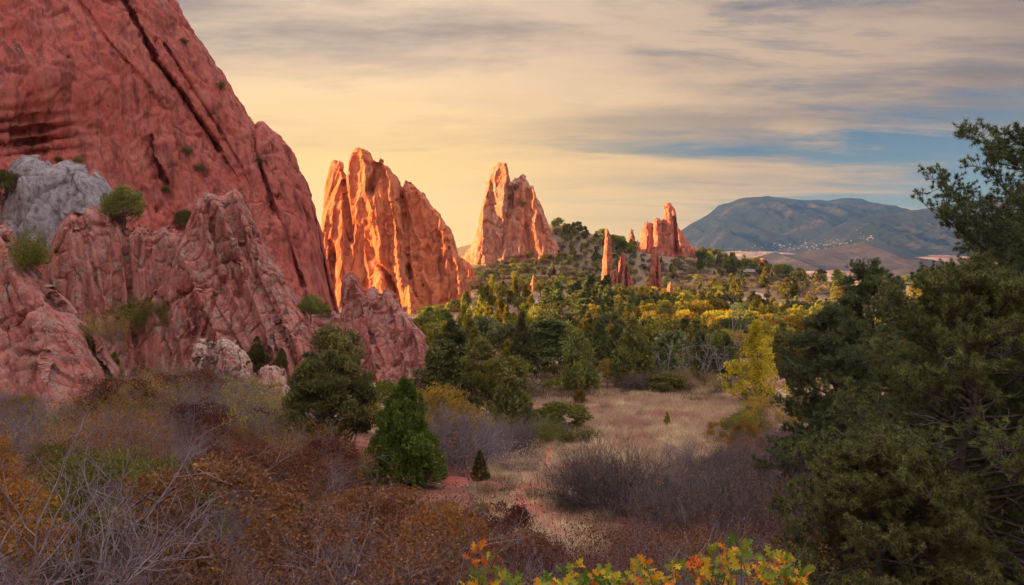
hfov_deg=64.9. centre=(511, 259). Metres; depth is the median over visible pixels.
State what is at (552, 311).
pinyon tree
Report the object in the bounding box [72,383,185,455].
oak bush
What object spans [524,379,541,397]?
brush bush
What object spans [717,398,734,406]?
grass tuft
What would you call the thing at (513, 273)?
pinyon tree
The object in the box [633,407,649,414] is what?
grass tuft
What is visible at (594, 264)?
pinyon tree
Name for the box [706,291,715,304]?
juniper tree
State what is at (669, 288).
rock spire
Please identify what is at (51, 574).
oak bush
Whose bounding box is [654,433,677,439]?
grass tuft
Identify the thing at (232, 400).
bare bush
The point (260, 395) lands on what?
bare bush
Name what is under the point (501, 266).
pinyon tree
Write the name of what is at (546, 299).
ponderosa pine
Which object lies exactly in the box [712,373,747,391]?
bare bush
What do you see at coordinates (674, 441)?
grass tuft
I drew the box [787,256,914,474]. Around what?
pine tree
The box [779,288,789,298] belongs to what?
oak tree
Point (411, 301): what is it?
sunlit slab
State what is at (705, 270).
brush bush
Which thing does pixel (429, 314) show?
oak tree
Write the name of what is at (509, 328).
pinyon tree
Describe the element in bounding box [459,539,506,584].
scrub oak
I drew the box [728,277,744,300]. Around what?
juniper tree
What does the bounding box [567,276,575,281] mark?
oak tree
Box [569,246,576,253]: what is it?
juniper tree
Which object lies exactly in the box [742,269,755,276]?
cabin
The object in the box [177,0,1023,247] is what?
sky
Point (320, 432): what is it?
oak bush
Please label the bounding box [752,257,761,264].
pinyon tree
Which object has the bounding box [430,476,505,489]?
path
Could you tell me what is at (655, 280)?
rock spire
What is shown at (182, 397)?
bare bush
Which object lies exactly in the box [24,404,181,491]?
oak bush
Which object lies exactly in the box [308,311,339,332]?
outcrop
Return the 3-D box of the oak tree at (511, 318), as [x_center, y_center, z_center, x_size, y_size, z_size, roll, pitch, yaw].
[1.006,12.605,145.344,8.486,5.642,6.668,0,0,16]
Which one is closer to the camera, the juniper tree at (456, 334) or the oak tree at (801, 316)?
the juniper tree at (456, 334)
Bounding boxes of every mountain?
[681,196,908,251]
[780,196,1021,256]
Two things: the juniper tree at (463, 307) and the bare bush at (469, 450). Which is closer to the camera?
the bare bush at (469, 450)
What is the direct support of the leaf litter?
on the ground at (432, 488)
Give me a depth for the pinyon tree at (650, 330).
122.14 m
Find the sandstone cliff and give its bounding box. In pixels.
[0,0,339,316]
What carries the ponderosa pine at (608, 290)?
on the ground at (432, 488)
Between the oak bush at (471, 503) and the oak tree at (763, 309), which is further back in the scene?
the oak tree at (763, 309)
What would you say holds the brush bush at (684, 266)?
on the ground at (432, 488)
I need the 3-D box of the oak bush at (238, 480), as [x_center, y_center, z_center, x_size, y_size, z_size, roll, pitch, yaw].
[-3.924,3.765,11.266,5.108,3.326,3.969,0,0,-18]
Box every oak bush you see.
[0,219,68,275]
[0,381,53,432]
[0,383,115,481]
[0,423,20,447]
[0,434,42,489]
[0,438,88,543]
[0,444,20,477]
[0,456,106,523]
[0,458,40,506]
[0,472,114,584]
[0,480,62,564]
[0,493,113,584]
[0,498,105,584]
[1,393,40,421]
[1,470,99,525]
[7,391,100,436]
[9,233,59,275]
[16,404,67,438]
[17,461,83,511]
[18,421,267,584]
[19,432,108,492]
[21,421,98,467]
[23,359,37,372]
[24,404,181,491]
[26,506,143,584]
[29,408,382,584]
[45,364,172,427]
[56,380,155,449]
[67,353,208,423]
[68,394,127,427]
[71,155,87,163]
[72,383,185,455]
[73,311,105,345]
[76,371,182,418]
[85,302,137,349]
[85,407,180,464]
[100,292,170,333]
[100,457,280,581]
[121,428,201,473]
[122,402,170,435]
[124,510,304,584]
[130,363,152,378]
[134,374,207,418]
[136,360,205,417]
[136,371,184,398]
[145,366,186,393]
[151,408,244,458]
[157,444,199,469]
[158,401,204,423]
[160,184,171,193]
[162,396,251,443]
[163,358,246,403]
[167,405,240,447]
[173,423,330,555]
[175,450,280,539]
[179,37,190,44]
[181,143,194,153]
[182,436,272,496]
[188,379,292,442]
[191,380,237,402]
[192,162,207,171]
[193,445,227,462]
[196,379,238,405]
[198,369,262,406]
[201,419,272,449]
[212,381,250,409]
[215,80,226,89]
[221,371,288,418]
[223,423,288,461]
[224,414,308,451]
[226,485,305,543]
[230,376,274,395]
[231,509,358,584]
[236,434,568,584]
[246,405,317,441]
[246,436,340,516]
[247,481,416,584]
[248,429,371,509]
[250,400,281,420]
[254,154,269,167]
[254,476,419,584]
[255,405,367,449]
[260,431,336,462]
[261,390,284,414]
[265,472,344,535]
[266,406,399,491]
[267,441,317,486]
[288,428,367,492]
[299,477,459,584]
[302,496,387,558]
[320,430,372,492]
[331,458,407,499]
[338,447,381,481]
[342,478,409,531]
[345,479,396,507]
[354,484,511,584]
[386,371,505,469]
[407,499,486,576]
[424,494,463,508]
[425,399,449,424]
[428,483,521,545]
[451,492,539,573]
[457,536,529,581]
[467,401,520,437]
[467,518,583,583]
[469,502,492,516]
[482,516,597,584]
[491,507,536,532]
[521,414,575,443]
[540,516,717,584]
[551,489,778,584]
[551,538,597,581]
[552,422,603,443]
[569,507,680,571]
[570,521,721,584]
[572,544,614,570]
[593,504,719,558]
[597,514,658,563]
[612,516,710,583]
[623,370,649,389]
[627,488,848,584]
[634,494,810,584]
[640,371,662,391]
[653,366,685,388]
[663,359,703,384]
[664,509,773,583]
[667,508,747,549]
[675,371,703,392]
[691,368,722,386]
[694,457,821,541]
[701,418,740,443]
[702,371,733,392]
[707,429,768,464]
[708,415,760,442]
[722,407,775,436]
[722,412,768,449]
[725,508,836,560]
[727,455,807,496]
[731,517,867,575]
[734,490,844,559]
[735,393,770,415]
[738,430,783,454]
[741,405,763,416]
[745,396,805,433]
[745,407,769,421]
[750,474,818,531]
[774,408,799,423]
[792,395,808,404]
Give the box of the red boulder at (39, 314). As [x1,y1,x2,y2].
[0,220,133,403]
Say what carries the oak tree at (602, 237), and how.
on the ground at (432, 488)
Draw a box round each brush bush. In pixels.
[469,282,479,290]
[482,268,497,271]
[486,263,497,267]
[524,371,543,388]
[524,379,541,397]
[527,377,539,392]
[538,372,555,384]
[553,358,563,371]
[581,266,594,271]
[676,265,688,268]
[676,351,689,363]
[684,283,697,287]
[687,267,698,272]
[697,268,711,273]
[706,275,718,279]
[746,283,758,287]
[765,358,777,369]
[771,285,779,292]
[799,287,811,297]
[802,291,816,296]
[814,285,826,292]
[818,284,830,293]
[823,282,831,288]
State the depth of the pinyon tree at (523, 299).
211.73 m
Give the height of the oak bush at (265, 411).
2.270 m
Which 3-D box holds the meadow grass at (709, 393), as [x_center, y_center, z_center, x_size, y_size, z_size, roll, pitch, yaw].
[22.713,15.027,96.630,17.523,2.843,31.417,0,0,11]
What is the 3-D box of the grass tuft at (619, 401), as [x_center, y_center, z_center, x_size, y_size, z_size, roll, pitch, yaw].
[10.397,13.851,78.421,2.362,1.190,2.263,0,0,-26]
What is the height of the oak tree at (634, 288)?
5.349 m
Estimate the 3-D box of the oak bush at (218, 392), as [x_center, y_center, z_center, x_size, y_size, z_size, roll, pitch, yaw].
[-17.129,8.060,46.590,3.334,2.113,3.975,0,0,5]
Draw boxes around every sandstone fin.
[321,147,470,311]
[461,162,558,265]
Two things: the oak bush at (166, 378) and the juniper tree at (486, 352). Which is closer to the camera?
the oak bush at (166, 378)
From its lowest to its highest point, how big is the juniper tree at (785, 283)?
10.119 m
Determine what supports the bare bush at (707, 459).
on the ground at (432, 488)
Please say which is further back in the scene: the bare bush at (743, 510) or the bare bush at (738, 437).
the bare bush at (738, 437)
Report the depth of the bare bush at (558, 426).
60.06 m
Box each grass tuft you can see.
[489,491,511,502]
[512,473,532,483]
[520,497,542,505]
[536,499,561,511]
[550,514,579,530]
[559,440,589,450]
[561,522,585,532]
[563,443,597,456]
[577,511,597,523]
[583,421,610,432]
[583,437,609,449]
[586,435,623,446]
[590,517,618,533]
[592,396,613,408]
[593,407,605,413]
[595,446,632,461]
[608,397,630,404]
[612,433,636,444]
[612,435,648,449]
[613,403,638,414]
[616,443,647,461]
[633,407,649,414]
[639,424,661,433]
[641,404,656,412]
[643,451,675,465]
[649,432,663,439]
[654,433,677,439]
[654,440,681,454]
[658,423,696,438]
[661,394,688,404]
[662,435,687,446]
[678,439,705,452]
[680,404,702,411]
[687,414,712,425]
[688,401,716,410]
[690,431,715,443]
[700,410,722,420]
[702,436,723,446]
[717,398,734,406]
[728,403,744,411]
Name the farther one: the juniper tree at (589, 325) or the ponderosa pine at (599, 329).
the juniper tree at (589, 325)
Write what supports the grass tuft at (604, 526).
on the ground at (432, 488)
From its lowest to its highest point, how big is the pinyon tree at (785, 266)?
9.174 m
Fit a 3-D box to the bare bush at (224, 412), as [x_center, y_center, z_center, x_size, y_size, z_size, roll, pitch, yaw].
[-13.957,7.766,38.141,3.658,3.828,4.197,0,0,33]
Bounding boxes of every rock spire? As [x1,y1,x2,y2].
[601,228,614,286]
[614,253,633,288]
[649,246,661,291]
[667,282,673,293]
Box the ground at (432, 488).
[0,224,1020,584]
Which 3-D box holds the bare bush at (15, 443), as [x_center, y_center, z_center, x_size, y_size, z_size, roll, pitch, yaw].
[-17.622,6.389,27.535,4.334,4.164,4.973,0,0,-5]
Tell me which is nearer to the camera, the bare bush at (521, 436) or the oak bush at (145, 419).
the oak bush at (145, 419)
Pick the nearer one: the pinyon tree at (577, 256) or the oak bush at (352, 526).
the oak bush at (352, 526)
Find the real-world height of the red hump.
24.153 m
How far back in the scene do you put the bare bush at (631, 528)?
22.88 m
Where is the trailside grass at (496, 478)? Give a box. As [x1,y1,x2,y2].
[465,431,616,568]
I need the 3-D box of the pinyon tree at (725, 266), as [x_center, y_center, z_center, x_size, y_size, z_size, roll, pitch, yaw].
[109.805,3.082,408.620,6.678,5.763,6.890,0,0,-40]
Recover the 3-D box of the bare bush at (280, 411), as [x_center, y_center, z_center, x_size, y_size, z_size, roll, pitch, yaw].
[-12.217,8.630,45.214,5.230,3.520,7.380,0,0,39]
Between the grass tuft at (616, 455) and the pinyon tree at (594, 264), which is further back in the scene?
the pinyon tree at (594, 264)
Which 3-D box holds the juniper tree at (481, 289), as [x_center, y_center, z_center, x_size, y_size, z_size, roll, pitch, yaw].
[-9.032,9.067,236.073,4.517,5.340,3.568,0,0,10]
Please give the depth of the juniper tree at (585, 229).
418.88 m
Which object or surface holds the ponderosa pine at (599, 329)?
on the ground at (432, 488)
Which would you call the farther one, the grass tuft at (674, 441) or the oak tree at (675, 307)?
the oak tree at (675, 307)
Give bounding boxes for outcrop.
[45,206,183,374]
[163,189,325,392]
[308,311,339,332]
[338,271,431,387]
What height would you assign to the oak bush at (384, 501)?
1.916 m
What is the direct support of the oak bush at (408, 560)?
on the ground at (432, 488)
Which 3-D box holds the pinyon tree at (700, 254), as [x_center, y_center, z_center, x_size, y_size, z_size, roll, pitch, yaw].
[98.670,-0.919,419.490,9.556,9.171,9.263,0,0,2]
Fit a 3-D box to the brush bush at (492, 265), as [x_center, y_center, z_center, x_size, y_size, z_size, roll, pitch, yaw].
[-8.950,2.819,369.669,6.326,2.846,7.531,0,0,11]
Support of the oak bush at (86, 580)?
on the ground at (432, 488)
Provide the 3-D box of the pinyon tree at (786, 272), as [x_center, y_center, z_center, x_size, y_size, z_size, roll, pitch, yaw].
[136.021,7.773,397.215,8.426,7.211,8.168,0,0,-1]
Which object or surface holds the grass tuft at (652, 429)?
on the ground at (432, 488)
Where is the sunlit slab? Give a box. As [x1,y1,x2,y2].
[401,285,422,313]
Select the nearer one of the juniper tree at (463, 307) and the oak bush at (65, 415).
the oak bush at (65, 415)
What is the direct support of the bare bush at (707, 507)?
on the ground at (432, 488)
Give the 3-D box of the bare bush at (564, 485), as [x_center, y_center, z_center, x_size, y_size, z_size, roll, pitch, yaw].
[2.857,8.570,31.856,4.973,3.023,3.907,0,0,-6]
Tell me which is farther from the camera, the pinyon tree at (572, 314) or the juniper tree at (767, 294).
the juniper tree at (767, 294)
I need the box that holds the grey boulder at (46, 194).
[0,155,120,266]
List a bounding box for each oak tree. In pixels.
[313,301,331,317]
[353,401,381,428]
[370,380,396,409]
[411,317,436,332]
[412,310,444,322]
[416,305,445,319]
[444,370,500,422]
[455,359,490,398]
[460,355,470,359]
[468,301,491,315]
[478,353,535,388]
[499,315,532,324]
[516,263,530,272]
[519,303,531,310]
[528,302,543,308]
[532,303,548,308]
[533,401,593,431]
[538,254,554,263]
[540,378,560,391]
[541,305,555,314]
[542,364,561,376]
[557,252,567,260]
[557,275,566,283]
[561,223,573,235]
[566,255,575,262]
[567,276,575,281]
[575,221,583,232]
[585,304,602,317]
[596,234,604,243]
[597,228,605,237]
[598,358,609,371]
[602,370,612,380]
[605,323,613,337]
[606,368,613,379]
[616,289,630,299]
[620,242,630,249]
[626,286,636,291]
[638,317,672,330]
[639,311,660,318]
[639,372,687,392]
[640,310,655,314]
[645,303,657,313]
[656,300,668,313]
[658,314,669,325]
[659,316,683,331]
[672,301,694,312]
[675,309,692,324]
[675,357,687,369]
[676,312,698,324]
[685,298,701,312]
[688,299,714,315]
[695,291,715,301]
[699,312,716,320]
[700,315,710,332]
[705,310,725,318]
[706,288,717,292]
[706,298,725,312]
[706,316,721,333]
[706,330,737,348]
[709,319,725,332]
[712,285,727,293]
[719,283,729,289]
[724,309,735,315]
[725,328,747,355]
[728,310,756,332]
[728,331,748,356]
[754,335,775,352]
[755,304,779,314]
[755,319,775,335]
[757,314,773,323]
[770,316,804,336]
[771,324,795,334]
[773,310,788,317]
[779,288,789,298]
[781,310,803,318]
[784,314,806,329]
[786,308,801,313]
[788,289,798,296]
[835,285,845,299]
[905,287,920,295]
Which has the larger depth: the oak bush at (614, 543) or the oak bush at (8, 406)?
the oak bush at (8, 406)
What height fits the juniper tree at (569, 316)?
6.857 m
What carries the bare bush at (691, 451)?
on the ground at (432, 488)
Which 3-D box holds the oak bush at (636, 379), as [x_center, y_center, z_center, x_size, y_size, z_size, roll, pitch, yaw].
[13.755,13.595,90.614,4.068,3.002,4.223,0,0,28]
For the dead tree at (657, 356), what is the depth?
94.40 m
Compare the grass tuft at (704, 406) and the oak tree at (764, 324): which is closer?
the grass tuft at (704, 406)
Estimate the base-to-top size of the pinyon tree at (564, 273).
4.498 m
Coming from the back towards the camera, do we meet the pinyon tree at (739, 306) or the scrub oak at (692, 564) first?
the pinyon tree at (739, 306)
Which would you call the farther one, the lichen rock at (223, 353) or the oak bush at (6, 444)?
the lichen rock at (223, 353)
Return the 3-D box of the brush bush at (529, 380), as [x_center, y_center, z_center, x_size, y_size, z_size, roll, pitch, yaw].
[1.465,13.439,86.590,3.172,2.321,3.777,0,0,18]
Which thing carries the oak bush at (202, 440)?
on the ground at (432, 488)
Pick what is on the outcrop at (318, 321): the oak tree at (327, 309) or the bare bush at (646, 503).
the oak tree at (327, 309)
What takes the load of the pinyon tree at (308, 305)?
on the jagged outcrop at (216, 288)
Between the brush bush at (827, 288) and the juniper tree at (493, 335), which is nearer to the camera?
the juniper tree at (493, 335)
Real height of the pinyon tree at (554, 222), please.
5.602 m
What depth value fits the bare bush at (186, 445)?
33.78 m
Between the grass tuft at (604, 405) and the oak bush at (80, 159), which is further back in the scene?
the grass tuft at (604, 405)
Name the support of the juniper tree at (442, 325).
on the ground at (432, 488)
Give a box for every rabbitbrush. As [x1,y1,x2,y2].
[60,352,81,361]
[485,434,548,472]
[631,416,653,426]
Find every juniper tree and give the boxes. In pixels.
[105,351,124,379]
[246,335,269,370]
[273,347,288,366]
[352,375,448,488]
[413,318,421,328]
[420,318,430,330]
[420,327,436,354]
[425,306,433,312]
[426,329,433,342]
[430,318,472,356]
[430,321,447,343]
[444,302,453,320]
[456,292,467,325]
[462,308,474,327]
[462,325,485,360]
[463,317,476,339]
[465,291,471,303]
[467,338,496,364]
[469,450,490,481]
[473,294,483,323]
[474,282,484,298]
[481,287,489,300]
[481,293,488,303]
[481,355,543,437]
[482,305,490,317]
[487,287,496,305]
[488,274,497,293]
[488,322,500,347]
[495,290,504,321]
[495,333,513,352]
[497,280,509,295]
[499,338,510,357]
[500,305,510,322]
[506,289,513,304]
[509,310,542,377]
[511,275,519,291]
[512,289,521,306]
[517,305,527,316]
[518,278,522,291]
[521,283,532,297]
[526,294,535,310]
[545,279,552,294]
[554,256,559,263]
[557,328,601,390]
[565,314,574,325]
[568,230,573,239]
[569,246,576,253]
[571,222,579,233]
[572,382,586,402]
[575,321,583,331]
[577,311,594,328]
[581,226,589,237]
[582,317,595,340]
[586,332,594,347]
[593,307,599,323]
[607,315,657,388]
[608,313,618,323]
[614,294,627,316]
[621,306,630,318]
[621,313,628,320]
[626,289,637,306]
[630,307,642,318]
[637,286,646,304]
[638,319,652,347]
[639,300,646,311]
[649,336,682,372]
[663,292,671,302]
[663,411,671,424]
[675,317,693,339]
[677,298,687,310]
[678,327,693,356]
[681,330,719,380]
[690,318,708,337]
[696,256,704,270]
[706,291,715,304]
[707,251,716,263]
[708,324,723,345]
[715,333,744,376]
[720,375,732,391]
[721,300,729,309]
[722,254,729,266]
[726,259,738,274]
[726,273,735,292]
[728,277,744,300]
[748,290,759,301]
[748,301,755,310]
[755,294,761,304]
[758,267,771,287]
[763,287,771,297]
[763,332,788,368]
[773,301,779,315]
[774,311,781,320]
[774,320,793,340]
[774,329,819,386]
[777,277,794,298]
[791,279,800,295]
[798,305,805,315]
[808,306,815,314]
[812,273,819,282]
[814,299,823,306]
[827,268,846,287]
[829,280,839,300]
[895,275,905,291]
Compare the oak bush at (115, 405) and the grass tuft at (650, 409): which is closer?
the oak bush at (115, 405)
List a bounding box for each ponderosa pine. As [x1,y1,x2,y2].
[410,338,483,409]
[527,316,581,364]
[540,286,554,303]
[549,280,566,309]
[553,302,561,316]
[562,283,577,309]
[567,289,580,313]
[572,290,588,310]
[573,280,582,289]
[573,298,590,317]
[584,275,596,301]
[587,285,598,313]
[590,320,610,368]
[595,285,603,313]
[596,279,607,304]
[600,285,616,308]
[600,294,616,314]
[603,274,613,289]
[605,318,630,357]
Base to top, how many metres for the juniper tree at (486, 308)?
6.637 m
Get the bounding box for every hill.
[750,242,959,271]
[852,265,939,281]
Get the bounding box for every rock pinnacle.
[528,275,535,290]
[628,229,641,251]
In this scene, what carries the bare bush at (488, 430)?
on the ground at (432, 488)
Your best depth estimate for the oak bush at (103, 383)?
38.17 m
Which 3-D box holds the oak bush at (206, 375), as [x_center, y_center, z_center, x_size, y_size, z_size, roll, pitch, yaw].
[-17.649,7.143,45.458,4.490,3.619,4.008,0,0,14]
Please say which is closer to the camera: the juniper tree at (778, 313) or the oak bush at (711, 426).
the oak bush at (711, 426)
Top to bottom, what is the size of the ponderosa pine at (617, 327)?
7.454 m
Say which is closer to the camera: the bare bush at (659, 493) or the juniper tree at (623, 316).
the bare bush at (659, 493)
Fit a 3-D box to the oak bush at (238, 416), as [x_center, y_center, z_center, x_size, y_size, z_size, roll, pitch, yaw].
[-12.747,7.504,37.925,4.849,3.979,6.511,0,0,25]
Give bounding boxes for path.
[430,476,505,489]
[510,446,563,536]
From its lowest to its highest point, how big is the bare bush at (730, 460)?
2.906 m
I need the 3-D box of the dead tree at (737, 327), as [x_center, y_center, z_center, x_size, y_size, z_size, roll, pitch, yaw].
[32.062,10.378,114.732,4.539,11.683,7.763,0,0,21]
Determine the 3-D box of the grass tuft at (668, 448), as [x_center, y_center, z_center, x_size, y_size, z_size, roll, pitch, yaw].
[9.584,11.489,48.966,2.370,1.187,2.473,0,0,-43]
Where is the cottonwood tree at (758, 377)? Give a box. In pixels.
[718,319,793,404]
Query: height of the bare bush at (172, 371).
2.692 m
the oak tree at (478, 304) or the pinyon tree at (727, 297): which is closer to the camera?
the oak tree at (478, 304)
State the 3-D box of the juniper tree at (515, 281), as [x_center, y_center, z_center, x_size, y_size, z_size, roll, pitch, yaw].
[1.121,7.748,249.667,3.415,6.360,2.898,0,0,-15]
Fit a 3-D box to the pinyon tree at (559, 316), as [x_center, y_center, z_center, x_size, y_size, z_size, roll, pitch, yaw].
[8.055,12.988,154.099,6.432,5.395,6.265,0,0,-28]
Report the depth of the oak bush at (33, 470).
23.28 m
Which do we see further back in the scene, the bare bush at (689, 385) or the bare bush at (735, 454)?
the bare bush at (689, 385)
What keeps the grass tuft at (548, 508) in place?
on the ground at (432, 488)
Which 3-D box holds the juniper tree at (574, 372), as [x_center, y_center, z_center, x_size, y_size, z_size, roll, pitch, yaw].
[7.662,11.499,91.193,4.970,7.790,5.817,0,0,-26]
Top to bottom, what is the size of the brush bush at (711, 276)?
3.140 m
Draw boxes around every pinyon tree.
[0,168,18,209]
[99,184,147,232]
[172,208,190,230]
[275,347,384,449]
[298,294,324,321]
[310,321,368,366]
[422,320,442,338]
[433,304,444,309]
[440,308,452,321]
[448,299,460,319]
[474,313,504,345]
[479,271,488,277]
[492,321,516,345]
[495,264,504,270]
[496,285,507,296]
[504,268,512,274]
[509,271,521,277]
[513,296,527,307]
[524,277,531,283]
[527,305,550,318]
[531,282,547,295]
[540,307,563,315]
[543,313,565,321]
[550,220,559,228]
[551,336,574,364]
[553,217,564,224]
[559,271,568,277]
[559,319,575,339]
[560,259,568,265]
[563,311,579,319]
[572,316,582,330]
[573,254,581,260]
[573,263,579,270]
[574,272,581,278]
[590,261,599,270]
[592,255,602,261]
[596,311,626,327]
[612,283,621,288]
[613,238,627,248]
[613,249,621,254]
[613,259,618,266]
[618,303,634,313]
[632,294,649,306]
[640,322,664,347]
[650,294,662,306]
[651,328,692,357]
[658,301,673,315]
[659,292,675,299]
[661,276,668,282]
[666,272,674,278]
[677,255,685,260]
[677,291,693,300]
[683,276,690,282]
[692,250,709,261]
[692,274,699,281]
[702,256,716,268]
[710,247,726,263]
[716,293,737,307]
[719,317,743,333]
[721,260,730,268]
[728,318,765,334]
[730,302,748,311]
[735,259,745,271]
[742,260,753,268]
[746,261,759,269]
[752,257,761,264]
[755,266,770,274]
[771,264,783,276]
[779,269,792,279]
[780,263,793,278]
[780,305,790,310]
[786,300,803,307]
[789,269,810,285]
[793,267,807,277]
[802,302,812,308]
[803,295,813,302]
[811,269,826,280]
[817,273,827,283]
[901,274,913,287]
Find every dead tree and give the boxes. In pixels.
[654,335,680,385]
[676,332,695,378]
[693,324,724,383]
[705,324,736,376]
[730,291,747,361]
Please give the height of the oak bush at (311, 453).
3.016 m
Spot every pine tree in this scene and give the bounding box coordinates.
[748,301,902,522]
[764,434,1014,584]
[775,244,1023,584]
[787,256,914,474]
[839,120,1023,584]
[862,203,1020,539]
[870,206,1023,579]
[925,117,1023,543]
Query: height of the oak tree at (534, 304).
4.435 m
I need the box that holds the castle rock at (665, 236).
[640,203,697,258]
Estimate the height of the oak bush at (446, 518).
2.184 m
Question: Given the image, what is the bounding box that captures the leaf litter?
[4,396,1013,584]
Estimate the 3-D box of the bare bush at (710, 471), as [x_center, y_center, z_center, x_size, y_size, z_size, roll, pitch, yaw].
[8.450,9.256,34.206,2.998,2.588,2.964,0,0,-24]
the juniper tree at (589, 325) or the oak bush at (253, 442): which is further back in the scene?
the juniper tree at (589, 325)
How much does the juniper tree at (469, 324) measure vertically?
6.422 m
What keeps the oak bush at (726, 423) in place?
on the ground at (432, 488)
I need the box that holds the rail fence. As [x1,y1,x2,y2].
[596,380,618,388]
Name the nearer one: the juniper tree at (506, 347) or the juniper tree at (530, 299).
the juniper tree at (506, 347)
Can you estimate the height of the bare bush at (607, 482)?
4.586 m
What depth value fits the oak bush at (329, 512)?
20.18 m
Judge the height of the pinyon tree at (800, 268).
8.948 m
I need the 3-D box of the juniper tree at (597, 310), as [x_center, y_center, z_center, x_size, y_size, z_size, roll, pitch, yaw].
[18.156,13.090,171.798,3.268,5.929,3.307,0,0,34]
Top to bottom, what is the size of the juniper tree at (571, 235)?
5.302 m
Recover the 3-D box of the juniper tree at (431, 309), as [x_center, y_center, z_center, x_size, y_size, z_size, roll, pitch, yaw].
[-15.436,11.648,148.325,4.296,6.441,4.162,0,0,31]
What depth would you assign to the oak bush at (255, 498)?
20.98 m
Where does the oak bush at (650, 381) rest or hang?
on the ground at (432, 488)
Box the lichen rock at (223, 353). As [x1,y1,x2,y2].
[190,337,257,393]
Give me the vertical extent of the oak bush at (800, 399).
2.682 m
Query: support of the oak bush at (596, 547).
on the ground at (432, 488)
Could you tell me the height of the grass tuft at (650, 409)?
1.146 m
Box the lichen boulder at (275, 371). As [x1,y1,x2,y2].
[258,364,291,399]
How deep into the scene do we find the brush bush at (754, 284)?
362.41 m
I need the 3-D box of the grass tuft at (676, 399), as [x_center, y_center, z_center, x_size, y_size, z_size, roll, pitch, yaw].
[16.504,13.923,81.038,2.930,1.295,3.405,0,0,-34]
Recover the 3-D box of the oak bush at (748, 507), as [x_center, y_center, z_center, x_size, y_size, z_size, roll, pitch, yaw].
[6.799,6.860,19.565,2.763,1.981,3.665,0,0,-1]
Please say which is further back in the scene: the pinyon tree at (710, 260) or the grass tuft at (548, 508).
the pinyon tree at (710, 260)
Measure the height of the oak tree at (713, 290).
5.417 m
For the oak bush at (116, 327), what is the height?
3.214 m
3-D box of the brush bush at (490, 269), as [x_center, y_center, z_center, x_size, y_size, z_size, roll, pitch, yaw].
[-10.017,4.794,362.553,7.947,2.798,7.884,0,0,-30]
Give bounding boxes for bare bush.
[0,380,26,412]
[0,399,271,584]
[0,404,50,477]
[1,374,69,445]
[10,398,76,432]
[22,395,179,463]
[27,395,50,408]
[60,434,160,505]
[68,356,162,403]
[74,423,153,473]
[101,440,211,503]
[145,366,179,377]
[145,396,212,447]
[148,384,211,454]
[151,366,248,419]
[152,408,236,491]
[157,414,205,459]
[161,360,204,386]
[163,475,384,584]
[166,363,264,398]
[170,390,248,436]
[204,379,274,426]
[207,402,311,451]
[209,376,284,437]
[219,366,255,398]
[230,371,277,404]
[230,381,275,407]
[239,396,367,448]
[249,403,281,436]
[250,396,314,421]
[414,375,511,479]
[428,396,456,427]
[434,380,516,470]
[441,434,467,464]
[442,423,516,463]
[463,418,529,449]
[475,420,525,462]
[476,418,503,436]
[483,409,540,437]
[487,531,654,584]
[494,421,534,452]
[496,517,591,579]
[497,414,527,440]
[503,417,543,447]
[512,416,673,514]
[519,434,640,508]
[519,531,574,561]
[528,403,571,428]
[536,417,579,435]
[540,419,683,521]
[560,430,699,516]
[562,417,592,434]
[566,440,753,540]
[598,510,670,548]
[607,474,809,584]
[609,369,667,391]
[611,440,810,553]
[619,436,780,530]
[621,474,688,533]
[625,471,712,525]
[626,434,718,477]
[633,505,677,550]
[645,472,770,539]
[651,455,747,500]
[666,454,725,501]
[671,465,845,561]
[676,378,697,389]
[677,439,786,506]
[688,453,723,473]
[690,454,741,490]
[691,439,770,482]
[691,451,723,467]
[699,367,718,380]
[701,444,764,475]
[706,441,740,456]
[708,427,771,448]
[709,429,767,465]
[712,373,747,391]
[718,441,791,498]
[723,454,783,491]
[728,432,779,457]
[732,438,783,467]
[739,424,801,487]
[740,424,903,556]
[745,476,830,584]
[746,434,876,521]
[747,459,812,509]
[759,418,798,438]
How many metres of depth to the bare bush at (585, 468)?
30.98 m
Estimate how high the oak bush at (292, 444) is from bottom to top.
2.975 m
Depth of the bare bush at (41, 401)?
42.52 m
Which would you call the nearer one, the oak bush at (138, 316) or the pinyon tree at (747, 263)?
the oak bush at (138, 316)
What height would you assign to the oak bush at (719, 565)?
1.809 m
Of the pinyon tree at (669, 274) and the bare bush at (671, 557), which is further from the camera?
the pinyon tree at (669, 274)
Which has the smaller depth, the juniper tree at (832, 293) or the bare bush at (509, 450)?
the bare bush at (509, 450)
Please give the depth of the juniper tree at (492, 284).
245.72 m
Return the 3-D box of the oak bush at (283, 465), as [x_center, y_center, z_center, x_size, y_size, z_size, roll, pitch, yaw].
[-6.319,5.630,19.706,4.127,3.600,4.623,0,0,1]
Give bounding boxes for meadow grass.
[528,370,641,404]
[541,390,774,482]
[624,374,772,401]
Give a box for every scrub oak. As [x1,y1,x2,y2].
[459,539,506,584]
[501,570,544,584]
[533,557,626,584]
[620,553,709,584]
[692,532,769,584]
[755,544,815,584]
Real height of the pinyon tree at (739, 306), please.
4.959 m
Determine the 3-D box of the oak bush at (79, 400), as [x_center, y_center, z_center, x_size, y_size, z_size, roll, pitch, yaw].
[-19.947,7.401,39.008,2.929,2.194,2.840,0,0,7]
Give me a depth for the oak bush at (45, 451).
26.73 m
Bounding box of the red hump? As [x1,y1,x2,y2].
[459,256,477,280]
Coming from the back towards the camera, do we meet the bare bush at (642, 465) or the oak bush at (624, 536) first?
the bare bush at (642, 465)

